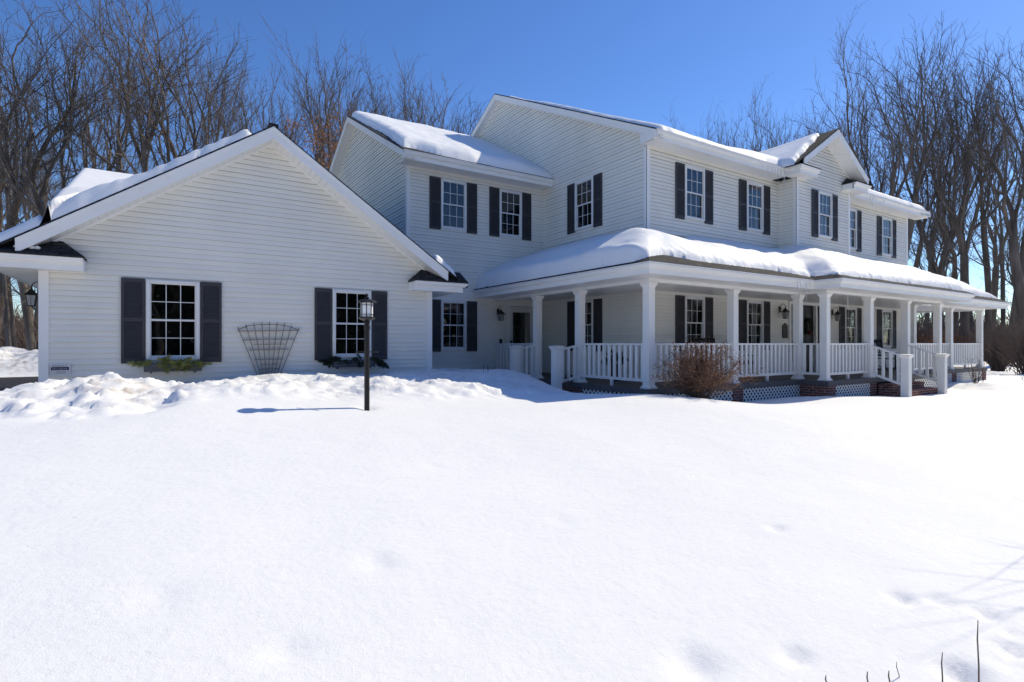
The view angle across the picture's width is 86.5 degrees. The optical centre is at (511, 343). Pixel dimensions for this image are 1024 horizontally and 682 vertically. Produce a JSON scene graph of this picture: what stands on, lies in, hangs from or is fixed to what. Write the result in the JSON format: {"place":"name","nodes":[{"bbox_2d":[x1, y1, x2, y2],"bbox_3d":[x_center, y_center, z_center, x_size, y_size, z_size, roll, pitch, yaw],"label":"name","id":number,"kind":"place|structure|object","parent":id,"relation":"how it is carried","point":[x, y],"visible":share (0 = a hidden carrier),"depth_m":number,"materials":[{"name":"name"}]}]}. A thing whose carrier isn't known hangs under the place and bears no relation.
{"place":"outdoors","nodes":[
{"label":"outdoors","id":0,"kind":"place"},
{"bbox_2d":[0,376,37,390],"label":"driveway","id":1,"kind":"structure","parent":0,"point":[8,382],"depth_m":19.17,"materials":[{"name":"asphalt"}]},
{"bbox_2d":[0,129,250,241],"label":"garage roof snow","id":2,"kind":"structure","parent":0,"point":[84,187],"depth_m":9.86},
{"bbox_2d":[432,255,455,275],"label":"eave snow","id":3,"kind":"structure","parent":0,"point":[439,259],"depth_m":13.22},
{"bbox_2d":[351,111,551,177],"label":"wing roof snow","id":4,"kind":"structure","parent":0,"point":[434,140],"depth_m":17.92,"materials":[{"name":"snow"}]},
{"bbox_2d":[0,346,1023,681],"bbox_3d":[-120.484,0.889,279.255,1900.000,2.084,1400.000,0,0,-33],"label":"snow field","id":5,"kind":"structure","parent":0,"point":[450,524],"depth_m":3.85,"materials":[{"name":"snow"}]},
{"bbox_2d":[0,158,23,346],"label":"bare tree","id":6,"kind":"object","parent":5,"relation":"on","point":[7,315],"visible":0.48,"depth_m":23.91,"materials":[{"name":"brown plant"}]},
{"bbox_2d":[0,307,37,349],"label":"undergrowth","id":7,"kind":"object","parent":5,"relation":"on","point":[20,333],"visible":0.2,"depth_m":38.51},
{"bbox_2d":[1,142,61,283],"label":"bare tree","id":8,"kind":"object","parent":5,"relation":"on","point":[4,215],"visible":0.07,"depth_m":50.25,"materials":[{"name":"brown plant"}]},
{"bbox_2d":[2,140,70,324],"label":"bare tree","id":9,"kind":"object","parent":5,"relation":"on","point":[36,307],"visible":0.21,"depth_m":55.50,"materials":[{"name":"brown plant"}]},
{"bbox_2d":[2,107,73,320],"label":"bare tree","id":10,"kind":"object","parent":5,"relation":"on","point":[24,213],"visible":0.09,"depth_m":61.83,"materials":[{"name":"brown plant"}]},
{"bbox_2d":[0,30,83,350],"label":"bare tree","id":11,"kind":"object","parent":5,"relation":"on","point":[29,328],"visible":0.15,"depth_m":35.82,"materials":[{"name":"brown plant"}]},
{"bbox_2d":[3,132,84,288],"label":"bare tree","id":12,"kind":"object","parent":5,"relation":"on","point":[51,178],"visible":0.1,"depth_m":60.54,"materials":[{"name":"brown plant"}]},
{"bbox_2d":[0,38,95,347],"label":"bare tree","id":13,"kind":"object","parent":5,"relation":"on","point":[14,341],"visible":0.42,"depth_m":29.76,"materials":[{"name":"brown plant"}]},
{"bbox_2d":[0,0,133,328],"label":"bare tree","id":14,"kind":"object","parent":5,"relation":"on","point":[38,199],"visible":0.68,"depth_m":26.70,"materials":[{"name":"brown plant"}]},
{"bbox_2d":[0,0,160,333],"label":"bare tree","id":15,"kind":"object","parent":5,"relation":"on","point":[14,210],"visible":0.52,"depth_m":27.97,"materials":[{"name":"brown plant"}]},
{"bbox_2d":[56,19,121,190],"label":"bare tree","id":16,"kind":"object","parent":5,"relation":"on","point":[89,133],"visible":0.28,"depth_m":40.41,"materials":[{"name":"brown plant"}]},
{"bbox_2d":[80,24,134,168],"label":"bare tree","id":17,"kind":"object","parent":5,"relation":"on","point":[107,150],"visible":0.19,"depth_m":43.00,"materials":[{"name":"brown plant"}]},
{"bbox_2d":[0,0,229,205],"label":"bare tree","id":18,"kind":"object","parent":5,"relation":"on","point":[118,159],"visible":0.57,"depth_m":29.43,"materials":[{"name":"brown plant"}]},
{"bbox_2d":[105,119,159,173],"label":"bare tree","id":19,"kind":"object","parent":5,"relation":"on","point":[130,159],"visible":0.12,"depth_m":56.96,"materials":[{"name":"brown plant"}]},
{"bbox_2d":[0,0,272,188],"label":"bare tree","id":20,"kind":"object","parent":5,"relation":"on","point":[186,60],"visible":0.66,"depth_m":28.51,"materials":[{"name":"brown plant"}]},
{"bbox_2d":[83,9,200,170],"bbox_3d":[-22.457,-9.381,34.302,6.964,22.069,6.508,0,0,8],"label":"bare tree","id":21,"kind":"object","parent":5,"relation":"on","point":[148,151],"visible":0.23,"depth_m":34.05,"materials":[{"name":"brown plant"}]},
{"bbox_2d":[33,0,269,165],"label":"bare tree","id":22,"kind":"object","parent":5,"relation":"on","point":[163,133],"visible":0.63,"depth_m":28.97,"materials":[{"name":"brown plant"}]},
{"bbox_2d":[154,21,254,160],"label":"bare tree","id":23,"kind":"object","parent":5,"relation":"on","point":[216,119],"visible":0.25,"depth_m":41.33,"materials":[{"name":"brown plant"}]},
{"bbox_2d":[155,24,308,147],"bbox_3d":[-17.978,-9.978,37.126,10.162,23.281,10.427,0,0,34],"label":"bare tree","id":24,"kind":"object","parent":5,"relation":"on","point":[236,107],"visible":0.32,"depth_m":36.38,"materials":[{"name":"brown plant"}]},
{"bbox_2d":[237,322,298,374],"bbox_3d":[-5.077,0.186,11.397,1.205,1.263,0.035,0,0,-33],"label":"trellis","id":25,"kind":"object","parent":5,"relation":"on","point":[269,349],"visible":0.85,"depth_m":11.39,"materials":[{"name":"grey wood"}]},
{"bbox_2d":[243,67,320,149],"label":"bare tree","id":26,"kind":"object","parent":5,"relation":"on","point":[287,134],"visible":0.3,"depth_m":52.17,"materials":[{"name":"brown plant"}]},
{"bbox_2d":[281,108,354,168],"bbox_3d":[-11.558,-6.270,32.058,6.648,15.349,5.641,0,0,43],"label":"oak sapling","id":27,"kind":"object","parent":5,"relation":"on","point":[315,143],"visible":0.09,"depth_m":31.84,"materials":[{"name":"brown plant"}]},
{"bbox_2d":[259,13,379,169],"bbox_3d":[-12.275,-9.342,33.592,6.529,22.140,6.986,0,0,38],"label":"bare tree","id":28,"kind":"object","parent":5,"relation":"on","point":[319,117],"visible":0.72,"depth_m":34.00,"materials":[{"name":"brown plant"}]},
{"bbox_2d":[290,34,349,162],"bbox_3d":[-13.137,-9.979,37.357,3.803,23.251,6.587,0,0,-19],"label":"bare tree","id":29,"kind":"object","parent":5,"relation":"on","point":[311,135],"visible":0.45,"depth_m":36.81,"materials":[{"name":"brown plant"}]},
{"bbox_2d":[293,74,371,166],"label":"bare tree","id":30,"kind":"object","parent":5,"relation":"on","point":[342,106],"visible":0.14,"depth_m":55.23,"materials":[{"name":"brown plant"}]},
{"bbox_2d":[300,62,370,168],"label":"bare tree","id":31,"kind":"object","parent":5,"relation":"on","point":[341,109],"visible":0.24,"depth_m":48.22,"materials":[{"name":"brown plant"}]},
{"bbox_2d":[285,56,427,168],"bbox_3d":[-11.058,-9.960,39.885,10.200,23.370,10.466,0,0,-15],"label":"bare tree","id":32,"kind":"object","parent":5,"relation":"on","point":[334,139],"visible":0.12,"depth_m":39.75,"materials":[{"name":"brown plant"}]},
{"bbox_2d":[356,293,377,410],"bbox_3d":[-2.105,0.306,7.899,0.286,2.062,0.268,0,0,-33],"label":"lamp post","id":33,"kind":"object","parent":5,"relation":"on","point":[366,310],"visible":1,"depth_m":7.86,"materials":[{"name":"metal"}]},
{"bbox_2d":[310,90,425,147],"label":"bare tree","id":34,"kind":"object","parent":5,"relation":"on","point":[394,110],"visible":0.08,"depth_m":57.65,"materials":[{"name":"brown plant"}]},
{"bbox_2d":[342,32,406,119],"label":"bare tree","id":35,"kind":"object","parent":5,"relation":"on","point":[373,98],"visible":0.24,"depth_m":42.12,"materials":[{"name":"brown plant"}]},
{"bbox_2d":[364,54,489,134],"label":"bare tree","id":36,"kind":"object","parent":5,"relation":"on","point":[404,83],"visible":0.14,"depth_m":43.65,"materials":[{"name":"brown plant"}]},
{"bbox_2d":[389,44,478,132],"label":"bare tree","id":37,"kind":"object","parent":5,"relation":"on","point":[418,117],"visible":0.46,"depth_m":44.28,"materials":[{"name":"brown plant"}]},
{"bbox_2d":[426,74,479,130],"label":"bare tree","id":38,"kind":"object","parent":5,"relation":"on","point":[442,114],"visible":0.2,"depth_m":47.75,"materials":[{"name":"brown plant"}]},
{"bbox_2d":[431,101,485,133],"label":"bare tree","id":39,"kind":"object","parent":5,"relation":"on","point":[466,120],"visible":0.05,"depth_m":57.27,"materials":[{"name":"brown plant"}]},
{"bbox_2d":[0,94,1011,401],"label":"house","id":40,"kind":"structure","parent":5,"relation":"on","point":[202,258],"depth_m":14.96,"materials":[{"name":"wood"}]},
{"bbox_2d":[24,281,37,306],"bbox_3d":[-8.632,-0.891,9.843,0.267,0.459,0.185,0,0,-33],"label":"wall lantern","id":41,"kind":"object","parent":40,"relation":"attached to","point":[31,294],"depth_m":9.78,"materials":[{"name":"metal"}]},
{"bbox_2d":[50,364,70,375],"bbox_3d":[-7.951,0.472,9.583,0.285,0.215,0.026,0,0,-33],"label":"security sign","id":42,"kind":"object","parent":40,"relation":"attached to","point":[60,369],"visible":1,"depth_m":9.58,"materials":[{"name":"grey"}]},
{"bbox_2d":[144,362,201,373],"bbox_3d":[-6.489,0.469,10.439,0.940,0.202,0.180,0,0,-33],"label":"window box","id":43,"kind":"object","parent":40,"relation":"attached to","point":[152,367],"visible":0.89,"depth_m":10.24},
{"bbox_2d":[125,355,211,373],"bbox_3d":[-6.428,0.398,10.276,1.463,0.452,0.371,0,0,-33],"label":"garland","id":44,"kind":"object","parent":43,"relation":"on","point":[186,362],"visible":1,"depth_m":10.28,"materials":[{"name":"green plant"}]},
{"bbox_2d":[146,279,199,359],"bbox_3d":[-6.775,-0.445,10.882,0.880,1.530,0.965,0,0,-33],"label":"window","id":45,"kind":"structure","parent":40,"relation":"in","point":[172,306],"depth_m":11.17,"materials":[{"name":"clear glass"}]},
{"bbox_2d":[332,289,370,356],"bbox_3d":[-3.875,-0.445,12.751,0.880,1.530,0.965,0,0,-33],"label":"window","id":46,"kind":"structure","parent":40,"relation":"in","point":[347,329],"depth_m":13.14,"materials":[{"name":"clear glass"}]},
{"bbox_2d":[331,359,374,368],"bbox_3d":[-3.581,0.469,12.313,0.940,0.202,0.180,0,0,-33],"label":"window box","id":47,"kind":"object","parent":40,"relation":"attached to","point":[336,365],"visible":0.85,"depth_m":12.17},
{"bbox_2d":[316,353,389,368],"bbox_3d":[-3.510,0.401,12.186,1.686,0.488,0.345,0,0,-33],"label":"garland","id":48,"kind":"object","parent":47,"relation":"on","point":[334,359],"visible":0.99,"depth_m":12.15,"materials":[{"name":"green plant"}]},
{"bbox_2d":[441,178,466,230],"bbox_3d":[-2.059,-4.315,17.372,0.880,1.530,0.965,0,0,-33],"label":"window","id":49,"kind":"structure","parent":40,"relation":"in","point":[453,192],"depth_m":17.41,"materials":[{"name":"clear glass"}]},
{"bbox_2d":[441,300,466,349],"bbox_3d":[-2.059,-0.565,17.372,0.880,1.530,0.965,0,0,-33],"label":"window","id":50,"kind":"structure","parent":40,"relation":"in","point":[453,313],"depth_m":17.53,"materials":[{"name":"white glass"}]},
{"bbox_2d":[497,306,504,320],"bbox_3d":[-0.378,-0.972,17.754,0.197,0.487,0.284,0,0,-33],"label":"wall lantern","id":51,"kind":"object","parent":40,"relation":"attached to","point":[500,313],"depth_m":17.69,"materials":[{"name":"metal"}]},
{"bbox_2d":[499,189,521,237],"bbox_3d":[-0.285,-4.315,18.515,0.880,1.530,0.965,0,0,-33],"label":"window","id":52,"kind":"structure","parent":40,"relation":"in","point":[510,202],"depth_m":18.51,"materials":[{"name":"white glass"}]},
{"bbox_2d":[510,306,532,372],"bbox_3d":[0.252,-0.110,18.475,0.958,2.260,0.355,0,0,-33],"label":"side door","id":53,"kind":"structure","parent":40,"relation":"in","point":[517,313],"depth_m":18.56,"materials":[{"name":"grey"}]},
{"bbox_2d":[575,176,592,230],"bbox_3d":[2.632,-4.355,17.269,0.965,1.530,0.880,0,0,-33],"label":"window","id":54,"kind":"structure","parent":40,"relation":"in","point":[584,210],"depth_m":17.41,"materials":[{"name":"white glass"}]},
{"bbox_2d":[585,299,592,348],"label":"window","id":55,"kind":"structure","parent":40,"relation":"in","point":[588,303],"depth_m":17.57,"materials":[{"name":"clear glass"}]},
{"bbox_2d":[601,349,628,380],"bbox_3d":[2.801,0.571,14.761,0.833,0.898,0.793,0,0,-33],"label":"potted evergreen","id":56,"kind":"object","parent":40,"relation":"on","point":[616,364],"visible":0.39,"depth_m":14.67,"materials":[{"name":"green plant"}]},
{"bbox_2d":[685,164,704,220],"bbox_3d":[5.089,-4.375,16.268,0.880,1.530,0.965,0,0,-33],"label":"window","id":57,"kind":"structure","parent":40,"relation":"in","point":[694,176],"depth_m":16.19,"materials":[{"name":"clear glass"}]},
{"bbox_2d":[685,296,704,348],"bbox_3d":[5.089,-0.595,16.268,0.880,1.530,0.965,0,0,-33],"label":"window","id":58,"kind":"structure","parent":40,"relation":"in","point":[694,306],"depth_m":16.17,"materials":[{"name":"clear glass"}]},
{"bbox_2d":[694,338,720,368],"bbox_3d":[5.442,0.435,15.155,0.600,1.161,0.956,0,0,7],"label":"rocking chair","id":59,"kind":"object","parent":40,"relation":"on","point":[708,340],"visible":0.12,"depth_m":15.49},
{"bbox_2d":[475,228,997,298],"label":"porch snow","id":60,"kind":"structure","parent":40,"relation":"on","point":[626,246],"depth_m":14.77,"materials":[{"name":"snow"}]},
{"bbox_2d":[747,181,763,231],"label":"window","id":61,"kind":"structure","parent":40,"relation":"in","point":[755,214],"depth_m":17.70,"materials":[{"name":"clear glass"}]},
{"bbox_2d":[747,300,763,348],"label":"window","id":62,"kind":"structure","parent":40,"relation":"in","point":[755,330],"depth_m":17.70,"materials":[{"name":"clear glass"}]},
{"bbox_2d":[779,304,789,318],"bbox_3d":[9.051,-1.062,18.113,0.204,0.506,0.295,0,0,-33],"label":"wall lantern","id":63,"kind":"object","parent":40,"relation":"attached to","point":[785,312],"depth_m":18.05,"materials":[{"name":"metal"}]},
{"bbox_2d":[782,323,787,337],"bbox_3d":[9.224,-0.427,18.398,0.300,0.515,0.027,0,0,-33],"label":"plaque","id":64,"kind":"object","parent":40,"relation":"attached to","point":[784,330],"visible":1,"depth_m":18.38,"materials":[{"name":"brown metal"}]},
{"bbox_2d":[803,317,812,334],"bbox_3d":[10.394,-0.596,19.121,0.701,0.704,0.250,0,0,-33],"label":"wreath","id":65,"kind":"object","parent":40,"relation":"attached to","point":[809,321],"visible":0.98,"depth_m":19.09,"materials":[{"name":"plant"}]},
{"bbox_2d":[803,305,812,371],"bbox_3d":[10.312,-0.155,19.203,1.100,2.350,0.050,0,0,-33],"label":"front door","id":66,"kind":"structure","parent":40,"relation":"in","point":[807,310],"depth_m":19.26,"materials":[{"name":"wood"}]},
{"bbox_2d":[818,190,831,238],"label":"window","id":67,"kind":"structure","parent":40,"relation":"in","point":[824,199],"depth_m":18.83,"materials":[{"name":"clear glass"}]},
{"bbox_2d":[832,307,841,320],"bbox_3d":[11.875,-1.062,19.934,0.204,0.506,0.295,0,0,-33],"label":"wall lantern","id":68,"kind":"object","parent":40,"relation":"attached to","point":[837,314],"depth_m":19.87,"materials":[{"name":"metal"}]},
{"bbox_2d":[845,307,856,347],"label":"window","id":69,"kind":"structure","parent":40,"relation":"in","point":[850,313],"depth_m":21.02,"materials":[{"name":"clear glass"}]},
{"bbox_2d":[850,208,856,249],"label":"window","id":70,"kind":"structure","parent":40,"relation":"in","point":[853,213],"depth_m":21.00,"materials":[{"name":"clear glass"}]},
{"bbox_2d":[874,339,897,369],"bbox_3d":[14.071,0.435,20.665,0.600,1.161,0.956,0,0,-8],"label":"rocking chair","id":71,"kind":"object","parent":40,"relation":"on","point":[878,341],"visible":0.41,"depth_m":20.91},
{"bbox_2d":[882,217,891,255],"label":"window","id":72,"kind":"structure","parent":40,"relation":"in","point":[886,222],"depth_m":22.65,"materials":[{"name":"clear glass"}]},
{"bbox_2d":[882,310,891,346],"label":"window","id":73,"kind":"structure","parent":40,"relation":"in","point":[886,314],"depth_m":22.62,"materials":[{"name":"clear glass"}]},
{"bbox_2d":[14,300,1011,331],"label":"thicket","id":74,"kind":"object","parent":5,"relation":"on","point":[923,314],"visible":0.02,"depth_m":93.18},
{"bbox_2d":[646,333,767,398],"bbox_3d":[4.045,0.521,11.325,2.316,1.446,2.169,0,0,26],"label":"brown bush","id":75,"kind":"object","parent":5,"relation":"on","point":[694,375],"visible":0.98,"depth_m":11.22,"materials":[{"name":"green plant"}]},
{"bbox_2d":[714,108,732,145],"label":"bare tree","id":76,"kind":"object","parent":5,"relation":"on","point":[722,123],"visible":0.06,"depth_m":81.38,"materials":[{"name":"brown plant"}]},
{"bbox_2d":[718,103,744,146],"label":"bare tree","id":77,"kind":"object","parent":5,"relation":"on","point":[731,132],"visible":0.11,"depth_m":57.49,"materials":[{"name":"brown plant"}]},
{"bbox_2d":[730,112,804,151],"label":"bare tree","id":78,"kind":"object","parent":5,"relation":"on","point":[765,134],"visible":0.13,"depth_m":58.52,"materials":[{"name":"brown plant"}]},
{"bbox_2d":[724,73,829,150],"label":"bare tree","id":79,"kind":"object","parent":5,"relation":"on","point":[754,123],"visible":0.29,"depth_m":49.55,"materials":[{"name":"brown plant"}]},
{"bbox_2d":[793,109,879,179],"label":"bare tree","id":80,"kind":"object","parent":5,"relation":"on","point":[847,139],"visible":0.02,"depth_m":51.13,"materials":[{"name":"brown plant"}]},
{"bbox_2d":[806,56,926,205],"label":"bare tree","id":81,"kind":"object","parent":5,"relation":"on","point":[861,149],"visible":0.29,"depth_m":51.79,"materials":[{"name":"brown plant"}]},
{"bbox_2d":[788,2,963,197],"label":"bare tree","id":82,"kind":"object","parent":5,"relation":"on","point":[893,172],"visible":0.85,"depth_m":40.81,"materials":[{"name":"brown plant"}]},
{"bbox_2d":[870,138,896,191],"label":"bare tree","id":83,"kind":"object","parent":5,"relation":"on","point":[881,179],"visible":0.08,"depth_m":64.83,"materials":[{"name":"brown plant"}]},
{"bbox_2d":[862,78,929,260],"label":"bare tree","id":84,"kind":"object","parent":5,"relation":"on","point":[893,122],"visible":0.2,"depth_m":58.63,"materials":[{"name":"brown plant"}]},
{"bbox_2d":[850,13,981,255],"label":"bare tree","id":85,"kind":"object","parent":5,"relation":"on","point":[917,179],"visible":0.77,"depth_m":42.07,"materials":[{"name":"brown plant"}]},
{"bbox_2d":[873,109,958,268],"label":"bare tree","id":86,"kind":"object","parent":5,"relation":"on","point":[919,245],"visible":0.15,"depth_m":53.37,"materials":[{"name":"brown plant"}]},
{"bbox_2d":[836,38,1019,336],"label":"bare tree","id":87,"kind":"object","parent":5,"relation":"on","point":[929,258],"visible":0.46,"depth_m":46.20,"materials":[{"name":"brown plant"}]},
{"bbox_2d":[854,67,1011,340],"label":"bare tree","id":88,"kind":"object","parent":5,"relation":"on","point":[955,273],"visible":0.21,"depth_m":51.68,"materials":[{"name":"brown plant"}]},
{"bbox_2d":[901,186,978,329],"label":"bare tree","id":89,"kind":"object","parent":5,"relation":"on","point":[936,252],"visible":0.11,"depth_m":68.18,"materials":[{"name":"brown plant"}]},
{"bbox_2d":[909,73,978,337],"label":"bare tree","id":90,"kind":"object","parent":5,"relation":"on","point":[927,319],"visible":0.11,"depth_m":59.73,"materials":[{"name":"brown plant"}]},
{"bbox_2d":[917,327,984,348],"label":"beech saplings","id":91,"kind":"object","parent":5,"relation":"on","point":[943,339],"visible":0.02,"depth_m":40.79,"materials":[{"name":"orange plant"}]},
{"bbox_2d":[907,83,997,330],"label":"bare tree","id":92,"kind":"object","parent":5,"relation":"on","point":[971,319],"visible":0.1,"depth_m":61.72,"materials":[{"name":"brown plant"}]},
{"bbox_2d":[901,134,1009,276],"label":"bare tree","id":93,"kind":"object","parent":5,"relation":"on","point":[935,263],"visible":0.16,"depth_m":54.84,"materials":[{"name":"brown plant"}]},
{"bbox_2d":[888,21,1023,342],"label":"bare tree","id":94,"kind":"object","parent":5,"relation":"on","point":[964,248],"visible":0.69,"depth_m":42.24,"materials":[{"name":"brown plant"}]},
{"bbox_2d":[917,316,1020,360],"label":"undergrowth","id":95,"kind":"object","parent":5,"relation":"on","point":[920,331],"visible":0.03,"depth_m":48.60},
{"bbox_2d":[959,358,986,383],"bbox_3d":[16.398,0.968,19.322,0.950,1.199,0.960,0,0,-33],"label":"bare shrub","id":96,"kind":"object","parent":5,"relation":"on","point":[975,379],"visible":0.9,"depth_m":19.24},
{"bbox_2d":[923,20,1023,341],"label":"bare tree","id":97,"kind":"object","parent":5,"relation":"on","point":[1014,259],"visible":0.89,"depth_m":38.89,"materials":[{"name":"brown plant"}]},
{"bbox_2d":[958,331,990,359],"bbox_3d":[33.758,0.174,40.020,3.258,2.768,3.409,0,0,14],"label":"thicket","id":98,"kind":"object","parent":5,"relation":"on","point":[971,339],"visible":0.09,"depth_m":39.98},
{"bbox_2d":[929,33,1023,339],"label":"bare tree","id":99,"kind":"object","parent":5,"relation":"on","point":[987,280],"visible":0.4,"depth_m":43.29,"materials":[{"name":"brown plant"}]},
{"bbox_2d":[977,621,979,681],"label":"plant stem","id":100,"kind":"object","parent":5,"relation":"on","point":[978,655],"visible":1,"depth_m":2.50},
{"bbox_2d":[946,80,1023,330],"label":"bare tree","id":101,"kind":"object","parent":5,"relation":"on","point":[993,218],"visible":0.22,"depth_m":77.45,"materials":[{"name":"brown plant"}]},
{"bbox_2d":[954,314,1023,370],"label":"thicket","id":102,"kind":"object","parent":5,"relation":"on","point":[994,363],"visible":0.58,"depth_m":30.85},
{"bbox_2d":[957,35,1023,355],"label":"bare tree","id":103,"kind":"object","parent":5,"relation":"on","point":[1014,316],"visible":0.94,"depth_m":39.20,"materials":[{"name":"brown plant"}]},
{"bbox_2d":[972,85,1017,330],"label":"bare tree","id":104,"kind":"object","parent":5,"relation":"on","point":[1002,271],"visible":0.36,"depth_m":58.29,"materials":[{"name":"brown plant"}]},
{"bbox_2d":[968,310,1023,374],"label":"thicket","id":105,"kind":"object","parent":5,"relation":"on","point":[1018,359],"visible":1,"depth_m":27.25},
{"bbox_2d":[973,185,1023,294],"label":"bare tree","id":106,"kind":"object","parent":5,"relation":"on","point":[1019,235],"visible":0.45,"depth_m":68.94,"materials":[{"name":"brown plant"}]},
{"bbox_2d":[984,131,1023,281],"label":"bare tree","id":107,"kind":"object","parent":5,"relation":"on","point":[1012,146],"visible":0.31,"depth_m":68.98,"materials":[{"name":"brown plant"}]},
{"bbox_2d":[0,0,1023,323],"label":"sky","id":108,"kind":"structure","parent":0,"point":[630,59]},
{"bbox_2d":[509,96,924,209],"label":"roof snow","id":109,"kind":"structure","parent":0,"point":[787,154],"depth_m":17.49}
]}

